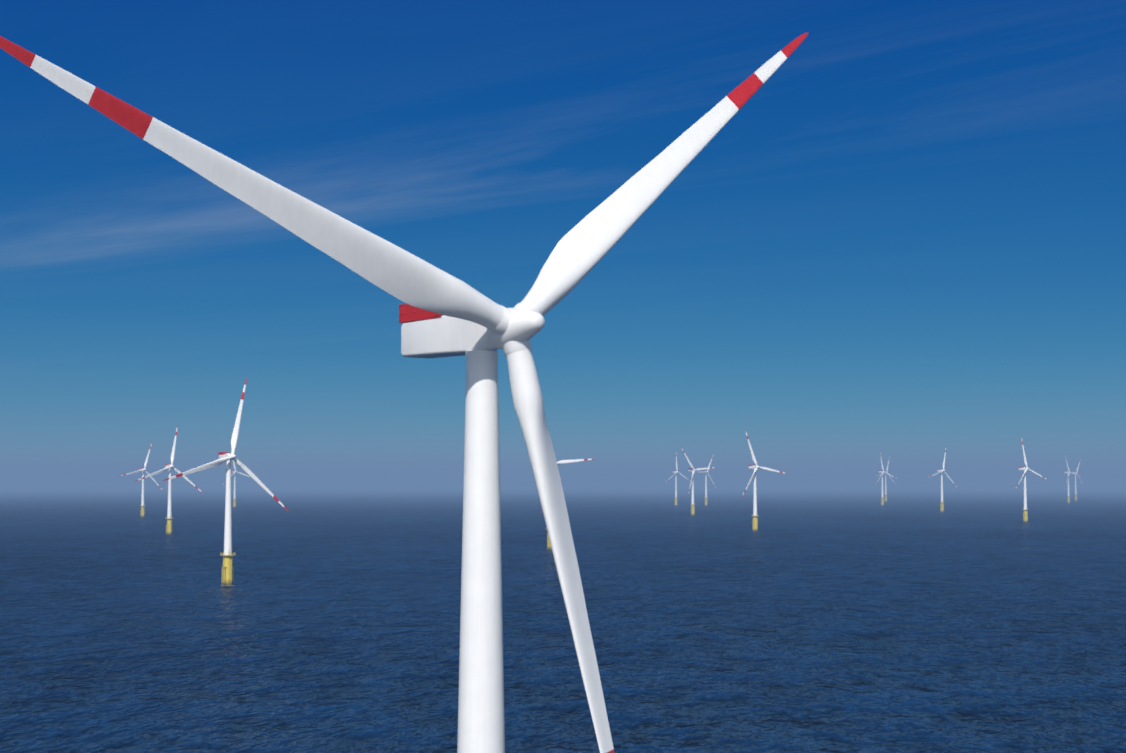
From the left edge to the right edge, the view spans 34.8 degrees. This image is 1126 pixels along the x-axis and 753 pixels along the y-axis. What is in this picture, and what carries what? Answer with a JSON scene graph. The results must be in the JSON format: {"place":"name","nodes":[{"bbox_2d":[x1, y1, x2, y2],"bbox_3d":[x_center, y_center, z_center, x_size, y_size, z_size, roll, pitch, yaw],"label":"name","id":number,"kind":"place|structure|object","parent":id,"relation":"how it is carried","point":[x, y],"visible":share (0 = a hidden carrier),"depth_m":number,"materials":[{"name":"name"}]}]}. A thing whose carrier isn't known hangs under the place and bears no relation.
{"place":"outdoors","nodes":[
{"label":"outdoors","id":0,"kind":"place"},
{"bbox_2d":[0,479,1125,752],"bbox_3d":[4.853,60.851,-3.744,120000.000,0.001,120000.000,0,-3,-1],"label":"sea","id":1,"kind":"structure","parent":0,"point":[848,615],"depth_m":783.36,"materials":[{"name":"liquid"}]},
{"bbox_2d":[120,443,163,516],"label":"wind turbine","id":2,"kind":"object","parent":1,"relation":"on","point":[142,497],"visible":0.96,"depth_m":2768.27,"materials":[{"name":"metal"}]},
{"bbox_2d":[136,425,203,534],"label":"wind turbine","id":3,"kind":"object","parent":1,"relation":"on","point":[169,525],"visible":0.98,"depth_m":1921.80,"materials":[{"name":"metal"}]},
{"bbox_2d":[163,378,288,585],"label":"wind turbine","id":4,"kind":"object","parent":1,"relation":"on","point":[227,553],"visible":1,"depth_m":1016.48,"materials":[{"name":"metal"}]},
{"bbox_2d":[221,460,250,507],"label":"wind turbine","id":5,"kind":"object","parent":1,"relation":"on","point":[234,498],"visible":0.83,"depth_m":3645.03,"materials":[{"name":"metal"}]},
{"bbox_2d":[0,33,807,752],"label":"wind turbine","id":6,"kind":"object","parent":1,"relation":"on","point":[442,313],"visible":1,"depth_m":139.85,"materials":[{"name":"metal"}]},
{"bbox_2d":[541,459,592,549],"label":"wind turbine","id":7,"kind":"object","parent":1,"relation":"on","point":[549,547],"visible":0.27,"depth_m":1529.19,"materials":[{"name":"metal"}]},
{"bbox_2d":[666,454,690,505],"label":"wind turbine","id":8,"kind":"object","parent":1,"relation":"on","point":[675,474],"visible":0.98,"depth_m":3857.72,"materials":[{"name":"metal"}]},
{"bbox_2d":[681,447,715,514],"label":"wind turbine","id":9,"kind":"object","parent":1,"relation":"on","point":[693,470],"visible":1,"depth_m":2891.26,"materials":[{"name":"metal"}]},
{"bbox_2d":[698,454,716,505],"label":"wind turbine","id":10,"kind":"object","parent":1,"relation":"on","point":[705,472],"visible":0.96,"depth_m":3858.20,"materials":[{"name":"metal"}]},
{"bbox_2d":[742,430,786,530],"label":"wind turbine","id":11,"kind":"object","parent":1,"relation":"on","point":[754,515],"visible":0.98,"depth_m":2040.36,"materials":[{"name":"metal"}]},
{"bbox_2d":[875,454,896,505],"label":"wind turbine","id":12,"kind":"object","parent":1,"relation":"on","point":[882,495],"visible":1,"depth_m":3861.45,"materials":[{"name":"metal"}]},
{"bbox_2d":[875,456,896,501],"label":"wind turbine","id":13,"kind":"object","parent":1,"relation":"on","point":[885,483],"visible":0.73,"depth_m":4484.91,"materials":[{"name":"metal"}]},
{"bbox_2d":[929,449,956,511],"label":"wind turbine","id":14,"kind":"object","parent":1,"relation":"on","point":[942,500],"visible":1,"depth_m":3160.38,"materials":[{"name":"metal"}]},
{"bbox_2d":[1015,436,1047,521],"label":"wind turbine","id":15,"kind":"object","parent":1,"relation":"on","point":[1025,514],"visible":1,"depth_m":2439.54,"materials":[{"name":"metal"}]},
{"bbox_2d":[1064,457,1080,502],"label":"wind turbine","id":16,"kind":"object","parent":1,"relation":"on","point":[1068,495],"visible":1,"depth_m":4216.44,"materials":[{"name":"metal"}]},
{"bbox_2d":[1073,459,1082,500],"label":"wind turbine","id":17,"kind":"object","parent":1,"relation":"on","point":[1075,482],"visible":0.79,"depth_m":4639.56,"materials":[{"name":"metal"}]},
{"bbox_2d":[0,0,1125,478],"label":"sky","id":18,"kind":"structure","parent":0,"point":[907,245],"materials":[{"name":"blue"}]}
]}

